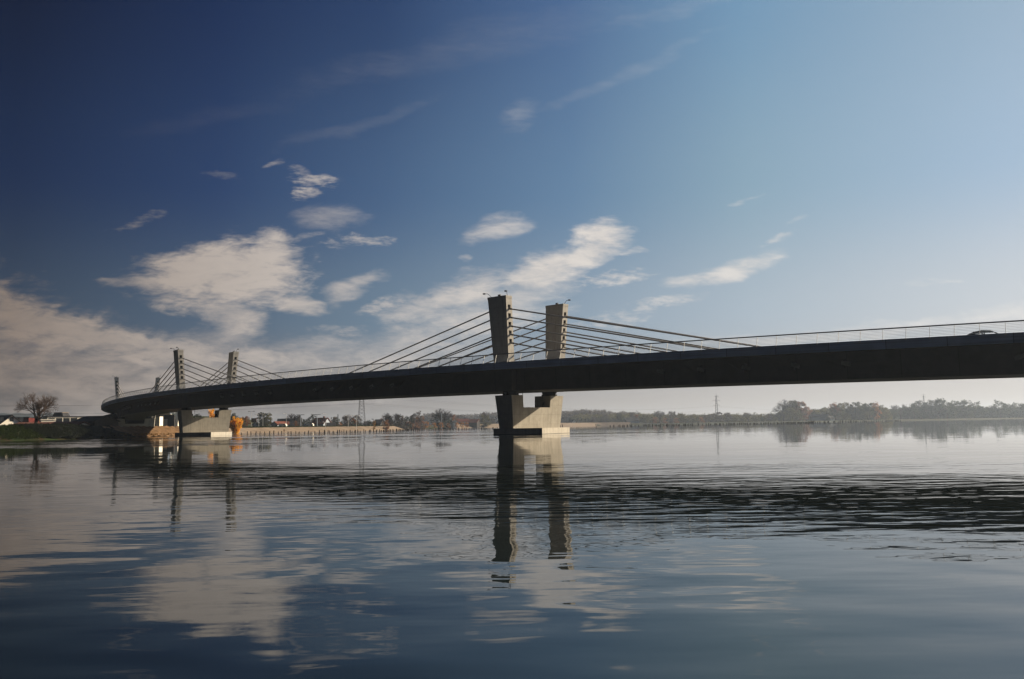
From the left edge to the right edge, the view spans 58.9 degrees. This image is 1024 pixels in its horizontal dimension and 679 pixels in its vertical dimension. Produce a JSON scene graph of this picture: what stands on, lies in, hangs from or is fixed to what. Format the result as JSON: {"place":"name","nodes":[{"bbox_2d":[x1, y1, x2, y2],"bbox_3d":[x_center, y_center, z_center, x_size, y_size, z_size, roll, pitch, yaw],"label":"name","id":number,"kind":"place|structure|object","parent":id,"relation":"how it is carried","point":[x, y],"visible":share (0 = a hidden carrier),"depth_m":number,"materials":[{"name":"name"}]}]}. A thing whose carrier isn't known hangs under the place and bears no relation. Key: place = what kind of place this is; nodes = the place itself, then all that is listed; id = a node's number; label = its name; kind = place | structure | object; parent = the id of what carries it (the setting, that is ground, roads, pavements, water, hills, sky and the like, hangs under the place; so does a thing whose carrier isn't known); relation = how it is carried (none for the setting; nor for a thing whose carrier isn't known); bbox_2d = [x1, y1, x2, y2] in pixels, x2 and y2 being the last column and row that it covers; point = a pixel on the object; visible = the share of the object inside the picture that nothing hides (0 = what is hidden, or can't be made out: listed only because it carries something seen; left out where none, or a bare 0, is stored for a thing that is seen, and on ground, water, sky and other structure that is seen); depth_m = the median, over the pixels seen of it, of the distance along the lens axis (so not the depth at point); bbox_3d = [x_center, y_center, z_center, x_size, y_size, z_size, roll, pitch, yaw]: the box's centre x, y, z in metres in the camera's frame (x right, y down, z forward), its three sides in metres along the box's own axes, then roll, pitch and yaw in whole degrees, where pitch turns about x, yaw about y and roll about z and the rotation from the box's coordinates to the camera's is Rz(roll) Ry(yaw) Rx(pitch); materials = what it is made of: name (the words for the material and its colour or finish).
{"place":"outdoors","nodes":[
{"label":"outdoors","id":0,"kind":"place"},
{"bbox_2d":[0,424,43,439],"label":"bank grass","id":1,"kind":"structure","parent":0,"point":[14,429],"depth_m":143.66,"materials":[{"name":"green plant"}]},
{"bbox_2d":[0,413,53,417],"bbox_3d":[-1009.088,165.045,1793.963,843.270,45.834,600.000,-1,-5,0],"label":"hills","id":2,"kind":"structure","parent":0,"point":[32,415],"depth_m":1763.40,"materials":[{"name":"grey plant"}]},
{"bbox_2d":[102,426,178,436],"bbox_3d":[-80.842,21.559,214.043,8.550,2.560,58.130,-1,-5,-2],"label":"earth bank","id":3,"kind":"structure","parent":0,"point":[161,430],"depth_m":201.48,"materials":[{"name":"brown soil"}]},
{"bbox_2d":[0,414,1021,440],"bbox_3d":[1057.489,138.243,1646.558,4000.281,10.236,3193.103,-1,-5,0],"label":"ground","id":4,"kind":"structure","parent":0,"point":[110,415],"depth_m":947.41,"materials":[{"name":"green plant"}]},
{"bbox_2d":[0,415,22,424],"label":"house","id":5,"kind":"structure","parent":4,"relation":"on","point":[8,419],"depth_m":231.21,"materials":[{"name":"white paint"}]},
{"bbox_2d":[16,417,38,421],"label":"shed","id":6,"kind":"structure","parent":4,"relation":"on","point":[28,419],"depth_m":257.10,"materials":[{"name":"red"}]},
{"bbox_2d":[13,393,57,423],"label":"bare tree","id":7,"kind":"object","parent":4,"relation":"on","point":[38,408],"visible":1,"depth_m":170.96,"materials":[{"name":"brown plant"}]},
{"bbox_2d":[12,421,74,424],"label":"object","id":8,"kind":"structure","parent":4,"relation":"on","point":[44,422],"depth_m":229.85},
{"bbox_2d":[40,419,55,421],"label":"shed","id":9,"kind":"structure","parent":4,"relation":"on","point":[47,420],"depth_m":283.17,"materials":[{"name":"white paint"}]},
{"bbox_2d":[43,416,83,421],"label":"glazed hall","id":10,"kind":"structure","parent":4,"relation":"on","point":[65,418],"depth_m":296.00,"materials":[{"name":"white paint"}]},
{"bbox_2d":[53,412,69,415],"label":"roof plant room","id":11,"kind":"object","parent":10,"relation":"on","point":[61,413],"visible":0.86,"depth_m":297.16,"materials":[{"name":"stone"}]},
{"bbox_2d":[8,422,130,438],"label":"bank grass","id":12,"kind":"structure","parent":4,"relation":"on","point":[47,429],"depth_m":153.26,"materials":[{"name":"green plant"}]},
{"bbox_2d":[69,421,93,425],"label":"bush","id":13,"kind":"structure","parent":4,"relation":"on","point":[84,422],"depth_m":223.59,"materials":[{"name":"green plant"}]},
{"bbox_2d":[74,416,120,425],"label":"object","id":14,"kind":"structure","parent":4,"relation":"on","point":[102,420],"depth_m":259.10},
{"bbox_2d":[125,419,155,425],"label":"retaining wall","id":15,"kind":"structure","parent":4,"relation":"on","point":[136,422],"depth_m":327.84,"materials":[{"name":"grey concrete"}]},
{"bbox_2d":[155,416,162,425],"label":"site hut","id":16,"kind":"object","parent":4,"relation":"on","point":[159,421],"visible":0.75,"depth_m":315.53,"materials":[{"name":"white paint"}]},
{"bbox_2d":[159,415,174,426],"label":"retaining wall","id":17,"kind":"structure","parent":4,"relation":"on","point":[171,420],"depth_m":332.90,"materials":[{"name":"grey concrete"}]},
{"bbox_2d":[171,412,178,426],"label":"concrete column","id":18,"kind":"structure","parent":4,"relation":"on","point":[176,418],"depth_m":298.51,"materials":[{"name":"white paint"}]},
{"bbox_2d":[208,409,214,417],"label":"autumn tree","id":19,"kind":"object","parent":4,"relation":"on","point":[212,414],"visible":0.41,"depth_m":290.55,"materials":[{"name":"orange plant"}]},
{"bbox_2d":[230,417,242,433],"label":"autumn bush","id":20,"kind":"object","parent":4,"relation":"on","point":[236,425],"visible":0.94,"depth_m":260.43,"materials":[{"name":"orange plant"}]},
{"bbox_2d":[240,416,250,426],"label":"tree","id":21,"kind":"object","parent":4,"relation":"on","point":[247,421],"visible":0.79,"depth_m":427.90,"materials":[{"name":"green plant"}]},
{"bbox_2d":[256,412,267,426],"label":"tree","id":22,"kind":"object","parent":4,"relation":"on","point":[259,418],"visible":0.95,"depth_m":437.86,"materials":[{"name":"green plant"}]},
{"bbox_2d":[262,413,272,426],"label":"tree","id":23,"kind":"object","parent":4,"relation":"on","point":[269,419],"visible":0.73,"depth_m":447.64,"materials":[{"name":"green plant"}]},
{"bbox_2d":[270,421,287,425],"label":"house","id":24,"kind":"structure","parent":4,"relation":"on","point":[275,423],"depth_m":435.06,"materials":[{"name":"grey paint"}]},
{"bbox_2d":[277,418,302,426],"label":"farmhouse","id":25,"kind":"object","parent":4,"relation":"on","point":[291,421],"visible":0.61,"depth_m":476.19,"materials":[{"name":"grey tile"}]},
{"bbox_2d":[286,413,298,419],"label":"bare tree","id":26,"kind":"object","parent":4,"relation":"on","point":[292,416],"visible":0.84,"depth_m":476.77,"materials":[{"name":"grey plant"}]},
{"bbox_2d":[294,415,301,425],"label":"tree","id":27,"kind":"object","parent":4,"relation":"on","point":[298,419],"visible":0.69,"depth_m":467.43,"materials":[{"name":"green plant"}]},
{"bbox_2d":[229,425,390,427],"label":"bank grass","id":28,"kind":"structure","parent":4,"relation":"on","point":[309,426],"depth_m":379.30,"materials":[{"name":"beige plant"}]},
{"bbox_2d":[229,426,404,432],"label":"stone bank","id":29,"kind":"structure","parent":4,"relation":"on","point":[294,429],"depth_m":372.47,"materials":[{"name":"beige stone"}]},
{"bbox_2d":[311,416,331,425],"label":"house","id":30,"kind":"structure","parent":4,"relation":"on","point":[319,421],"depth_m":445.51,"materials":[{"name":"grey paint"}]},
{"bbox_2d":[253,418,406,427],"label":"woods","id":31,"kind":"object","parent":4,"relation":"on","point":[352,423],"visible":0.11,"depth_m":504.99,"materials":[{"name":"green plant"}]},
{"bbox_2d":[343,415,353,425],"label":"bare tree","id":32,"kind":"object","parent":4,"relation":"on","point":[349,417],"visible":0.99,"depth_m":468.82,"materials":[{"name":"grey plant"}]},
{"bbox_2d":[358,400,365,420],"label":"lattice mast","id":33,"kind":"object","parent":4,"relation":"on","point":[359,410],"visible":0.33,"depth_m":557.77,"materials":[{"name":"metal"}]},
{"bbox_2d":[10,404,336,414],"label":"power line","id":34,"kind":"object","parent":33,"relation":"attached to","point":[96,413],"visible":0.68,"depth_m":520.49,"materials":[{"name":"metal"}]},
{"bbox_2d":[374,419,383,424],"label":"house","id":35,"kind":"structure","parent":4,"relation":"on","point":[378,421],"depth_m":465.78,"materials":[{"name":"grey"}]},
{"bbox_2d":[382,420,389,429],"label":"tree","id":36,"kind":"object","parent":4,"relation":"on","point":[385,422],"visible":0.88,"depth_m":438.14,"materials":[{"name":"green plant"}]},
{"bbox_2d":[380,413,400,425],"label":"bare tree","id":37,"kind":"object","parent":4,"relation":"on","point":[391,418],"visible":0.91,"depth_m":497.00,"materials":[{"name":"plant"}]},
{"bbox_2d":[394,414,408,428],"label":"tree","id":38,"kind":"object","parent":4,"relation":"on","point":[400,423],"visible":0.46,"depth_m":516.63,"materials":[{"name":"brown plant"}]},
{"bbox_2d":[403,416,412,427],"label":"tree","id":39,"kind":"object","parent":4,"relation":"on","point":[406,420],"visible":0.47,"depth_m":557.69,"materials":[{"name":"grey plant"}]},
{"bbox_2d":[410,410,424,428],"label":"tree","id":40,"kind":"object","parent":4,"relation":"on","point":[412,417],"visible":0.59,"depth_m":597.51,"materials":[{"name":"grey plant"}]},
{"bbox_2d":[415,416,425,428],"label":"tree","id":41,"kind":"object","parent":4,"relation":"on","point":[422,422],"visible":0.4,"depth_m":607.26,"materials":[{"name":"grey plant"}]},
{"bbox_2d":[431,409,452,427],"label":"bare tree","id":42,"kind":"object","parent":4,"relation":"on","point":[445,415],"visible":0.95,"depth_m":635.00,"materials":[{"name":"plant"}]},
{"bbox_2d":[438,418,452,426],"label":"tree","id":43,"kind":"object","parent":4,"relation":"on","point":[448,421],"visible":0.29,"depth_m":656.50,"materials":[{"name":"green plant"}]},
{"bbox_2d":[451,421,456,427],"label":"house","id":44,"kind":"structure","parent":4,"relation":"on","point":[453,424],"depth_m":684.80,"materials":[{"name":"white paint"}]},
{"bbox_2d":[423,411,497,424],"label":"woods","id":45,"kind":"object","parent":4,"relation":"on","point":[427,417],"visible":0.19,"depth_m":1297.50,"materials":[{"name":"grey plant"}]},
{"bbox_2d":[430,414,446,428],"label":"tree","id":46,"kind":"object","parent":45,"relation":"part of","point":[437,423],"visible":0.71,"depth_m":636.37,"materials":[{"name":"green plant"}]},
{"bbox_2d":[457,419,468,424],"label":"house","id":47,"kind":"structure","parent":4,"relation":"on","point":[462,420],"depth_m":752.87,"materials":[{"name":"grey tile"}]},
{"bbox_2d":[468,419,479,427],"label":"house","id":48,"kind":"structure","parent":4,"relation":"on","point":[474,423],"depth_m":752.71,"materials":[{"name":"grey paint"}]},
{"bbox_2d":[479,414,491,426],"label":"tree","id":49,"kind":"object","parent":4,"relation":"on","point":[487,423],"visible":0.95,"depth_m":766.00,"materials":[{"name":"green plant"}]},
{"bbox_2d":[457,422,630,427],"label":"levee bank","id":50,"kind":"structure","parent":4,"relation":"on","point":[586,424],"depth_m":931.28,"materials":[{"name":"grey concrete"}]},
{"bbox_2d":[101,290,1023,435],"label":"road bridge","id":51,"kind":"structure","parent":4,"relation":"on","point":[555,370],"depth_m":111.90,"materials":[{"name":"concrete"}]},
{"bbox_2d":[968,330,995,334],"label":"car","id":52,"kind":"object","parent":51,"relation":"on","point":[981,332],"visible":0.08,"depth_m":89.47,"materials":[{"name":"paint"}]},
{"bbox_2d":[561,409,639,422],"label":"woods","id":53,"kind":"object","parent":4,"relation":"on","point":[566,416],"visible":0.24,"depth_m":1155.09,"materials":[{"name":"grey plant"}]},
{"bbox_2d":[614,413,623,421],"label":"tree","id":54,"kind":"object","parent":4,"relation":"on","point":[619,417],"visible":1,"depth_m":1005.75,"materials":[{"name":"green plant"}]},
{"bbox_2d":[623,417,638,422],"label":"house","id":55,"kind":"structure","parent":4,"relation":"on","point":[633,419],"depth_m":967.28,"materials":[{"name":"grey paint"}]},
{"bbox_2d":[641,415,649,422],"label":"tree","id":56,"kind":"object","parent":4,"relation":"on","point":[643,416],"visible":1,"depth_m":975.66,"materials":[{"name":"green plant"}]},
{"bbox_2d":[653,410,664,422],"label":"bare tree","id":57,"kind":"object","parent":4,"relation":"on","point":[660,415],"visible":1,"depth_m":994.04,"materials":[{"name":"grey plant"}]},
{"bbox_2d":[666,411,677,421],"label":"tree","id":58,"kind":"object","parent":4,"relation":"on","point":[670,415],"visible":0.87,"depth_m":995.54,"materials":[{"name":"green plant"}]},
{"bbox_2d":[570,411,780,422],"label":"woods","id":59,"kind":"object","parent":4,"relation":"on","point":[581,418],"visible":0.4,"depth_m":1054.83,"materials":[{"name":"green plant"}]},
{"bbox_2d":[677,413,686,422],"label":"tree","id":60,"kind":"object","parent":4,"relation":"on","point":[681,418],"visible":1,"depth_m":969.60,"materials":[{"name":"green plant"}]},
{"bbox_2d":[690,414,696,422],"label":"tree","id":61,"kind":"object","parent":4,"relation":"on","point":[691,419],"visible":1,"depth_m":970.24,"materials":[{"name":"green plant"}]},
{"bbox_2d":[714,412,722,421],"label":"tree","id":62,"kind":"object","parent":4,"relation":"on","point":[719,418],"visible":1,"depth_m":995.61,"materials":[{"name":"green plant"}]},
{"bbox_2d":[721,412,732,421],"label":"tree","id":63,"kind":"object","parent":4,"relation":"on","point":[727,415],"visible":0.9,"depth_m":1014.72,"materials":[{"name":"green plant"}]},
{"bbox_2d":[766,414,774,421],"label":"tree","id":64,"kind":"object","parent":4,"relation":"on","point":[769,417],"visible":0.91,"depth_m":1024.31,"materials":[{"name":"green plant"}]},
{"bbox_2d":[772,403,790,420],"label":"bare tree","id":65,"kind":"object","parent":4,"relation":"on","point":[778,407],"visible":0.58,"depth_m":1073.63,"materials":[{"name":"plant"}]},
{"bbox_2d":[777,399,795,420],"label":"bare tree","id":66,"kind":"object","parent":4,"relation":"on","point":[785,405],"visible":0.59,"depth_m":1075.00,"materials":[{"name":"grey plant"}]},
{"bbox_2d":[784,408,797,420],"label":"tree","id":67,"kind":"object","parent":4,"relation":"on","point":[790,418],"visible":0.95,"depth_m":1034.80,"materials":[{"name":"green plant"}]},
{"bbox_2d":[787,400,802,420],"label":"tree","id":68,"kind":"object","parent":4,"relation":"on","point":[793,403],"visible":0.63,"depth_m":1053.88,"materials":[{"name":"green plant"}]},
{"bbox_2d":[795,401,807,420],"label":"tree","id":69,"kind":"object","parent":4,"relation":"on","point":[801,408],"visible":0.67,"depth_m":1053.60,"materials":[{"name":"green plant"}]},
{"bbox_2d":[801,407,811,419],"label":"tree","id":70,"kind":"object","parent":4,"relation":"on","point":[806,412],"visible":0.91,"depth_m":1055.08,"materials":[{"name":"green plant"}]},
{"bbox_2d":[808,414,828,420],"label":"house","id":71,"kind":"structure","parent":4,"relation":"on","point":[816,417],"depth_m":1041.45,"materials":[{"name":"grey paint"}]},
{"bbox_2d":[825,416,834,420],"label":"hut","id":72,"kind":"object","parent":4,"relation":"on","point":[829,418],"visible":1,"depth_m":1033.17,"materials":[{"name":"white paint"}]},
{"bbox_2d":[828,402,840,419],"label":"tree","id":73,"kind":"object","parent":4,"relation":"on","point":[834,405],"visible":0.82,"depth_m":1054.07,"materials":[{"name":"green plant"}]},
{"bbox_2d":[778,407,892,420],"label":"woods","id":74,"kind":"object","parent":4,"relation":"on","point":[824,410],"visible":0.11,"depth_m":1096.13,"materials":[{"name":"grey plant"}]},
{"bbox_2d":[831,403,846,419],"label":"tree","id":75,"kind":"object","parent":4,"relation":"on","point":[843,408],"visible":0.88,"depth_m":1053.78,"materials":[{"name":"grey plant"}]},
{"bbox_2d":[840,402,852,419],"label":"tree","id":76,"kind":"object","parent":4,"relation":"on","point":[847,409],"visible":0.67,"depth_m":1064.30,"materials":[{"name":"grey plant"}]},
{"bbox_2d":[844,404,856,419],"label":"tree","id":77,"kind":"object","parent":4,"relation":"on","point":[853,409],"visible":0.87,"depth_m":1063.27,"materials":[{"name":"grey plant"}]},
{"bbox_2d":[852,402,865,419],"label":"tree","id":78,"kind":"object","parent":4,"relation":"on","point":[858,408],"visible":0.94,"depth_m":1066.06,"materials":[{"name":"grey plant"}]},
{"bbox_2d":[857,403,867,419],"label":"tree","id":79,"kind":"object","parent":4,"relation":"on","point":[864,410],"visible":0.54,"depth_m":1074.53,"materials":[{"name":"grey plant"}]},
{"bbox_2d":[861,403,877,419],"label":"tree","id":80,"kind":"object","parent":4,"relation":"on","point":[871,409],"visible":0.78,"depth_m":1073.43,"materials":[{"name":"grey plant"}]},
{"bbox_2d":[870,401,881,419],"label":"tree","id":81,"kind":"object","parent":4,"relation":"on","point":[877,416],"visible":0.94,"depth_m":1073.52,"materials":[{"name":"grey plant"}]},
{"bbox_2d":[876,405,884,419],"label":"tree","id":82,"kind":"object","parent":4,"relation":"on","point":[881,409],"visible":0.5,"depth_m":1083.22,"materials":[{"name":"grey plant"}]},
{"bbox_2d":[882,407,890,419],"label":"tree","id":83,"kind":"object","parent":4,"relation":"on","point":[885,417],"visible":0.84,"depth_m":1094.95,"materials":[{"name":"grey plant"}]},
{"bbox_2d":[889,409,899,419],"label":"tree","id":84,"kind":"object","parent":4,"relation":"on","point":[895,415],"visible":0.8,"depth_m":1174.24,"materials":[{"name":"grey plant"}]},
{"bbox_2d":[889,403,909,418],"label":"bare tree","id":85,"kind":"object","parent":4,"relation":"on","point":[898,407],"visible":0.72,"depth_m":1217.26,"materials":[{"name":"grey plant"}]},
{"bbox_2d":[901,407,911,418],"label":"tree","id":86,"kind":"object","parent":4,"relation":"on","point":[905,415],"visible":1,"depth_m":1193.03,"materials":[{"name":"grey plant"}]},
{"bbox_2d":[907,403,921,418],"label":"tree","id":87,"kind":"object","parent":4,"relation":"on","point":[914,410],"visible":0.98,"depth_m":1193.12,"materials":[{"name":"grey plant"}]},
{"bbox_2d":[910,400,930,418],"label":"tree","id":88,"kind":"object","parent":4,"relation":"on","point":[922,412],"visible":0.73,"depth_m":1212.34,"materials":[{"name":"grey plant"}]},
{"bbox_2d":[922,399,938,418],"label":"tree","id":89,"kind":"object","parent":4,"relation":"on","point":[932,409],"visible":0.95,"depth_m":1213.59,"materials":[{"name":"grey plant"}]},
{"bbox_2d":[929,398,946,418],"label":"tree","id":90,"kind":"object","parent":4,"relation":"on","point":[940,409],"visible":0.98,"depth_m":1213.66,"materials":[{"name":"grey plant"}]},
{"bbox_2d":[939,400,957,418],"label":"tree","id":91,"kind":"object","parent":4,"relation":"on","point":[952,407],"visible":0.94,"depth_m":1213.36,"materials":[{"name":"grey plant"}]},
{"bbox_2d":[889,406,1023,419],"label":"woods","id":92,"kind":"object","parent":4,"relation":"on","point":[990,414],"visible":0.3,"depth_m":1261.91,"materials":[{"name":"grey plant"}]},
{"bbox_2d":[949,400,966,418],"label":"tree","id":93,"kind":"object","parent":4,"relation":"on","point":[961,415],"visible":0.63,"depth_m":1231.63,"materials":[{"name":"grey plant"}]},
{"bbox_2d":[956,399,976,417],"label":"tree","id":94,"kind":"object","parent":4,"relation":"on","point":[967,412],"visible":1,"depth_m":1232.43,"materials":[{"name":"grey plant"}]},
{"bbox_2d":[966,401,983,417],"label":"tree","id":95,"kind":"object","parent":4,"relation":"on","point":[977,414],"visible":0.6,"depth_m":1250.86,"materials":[{"name":"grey plant"}]},
{"bbox_2d":[978,406,987,417],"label":"tree","id":96,"kind":"object","parent":4,"relation":"on","point":[982,408],"visible":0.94,"depth_m":1253.20,"materials":[{"name":"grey plant"}]},
{"bbox_2d":[992,400,1009,417],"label":"tree","id":97,"kind":"object","parent":4,"relation":"on","point":[1004,406],"visible":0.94,"depth_m":1274.03,"materials":[{"name":"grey plant"}]},
{"bbox_2d":[1006,403,1014,416],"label":"tree","id":98,"kind":"object","parent":4,"relation":"on","point":[1010,406],"visible":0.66,"depth_m":1292.09,"materials":[{"name":"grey plant"}]},
{"bbox_2d":[1013,402,1023,417],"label":"tree","id":99,"kind":"object","parent":4,"relation":"on","point":[1020,408],"visible":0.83,"depth_m":1293.45,"materials":[{"name":"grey plant"}]},
{"bbox_2d":[0,418,1023,678],"bbox_3d":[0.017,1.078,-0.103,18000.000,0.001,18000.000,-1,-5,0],"label":"water","id":100,"kind":"structure","parent":0,"point":[850,550],"depth_m":7.69,"materials":[{"name":"blue liquid"}]},
{"bbox_2d":[0,0,1023,423],"label":"sky","id":101,"kind":"structure","parent":0,"point":[289,185],"materials":[{"name":"blue"}]},
{"bbox_2d":[708,414,715,421],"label":"tree","id":102,"kind":"object","parent":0,"point":[713,419],"visible":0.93,"depth_m":1004.78,"materials":[{"name":"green plant"}]},
{"bbox_2d":[742,412,751,421],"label":"bare tree","id":103,"kind":"object","parent":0,"point":[748,414],"visible":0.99,"depth_m":1015.10,"materials":[{"name":"plant"}]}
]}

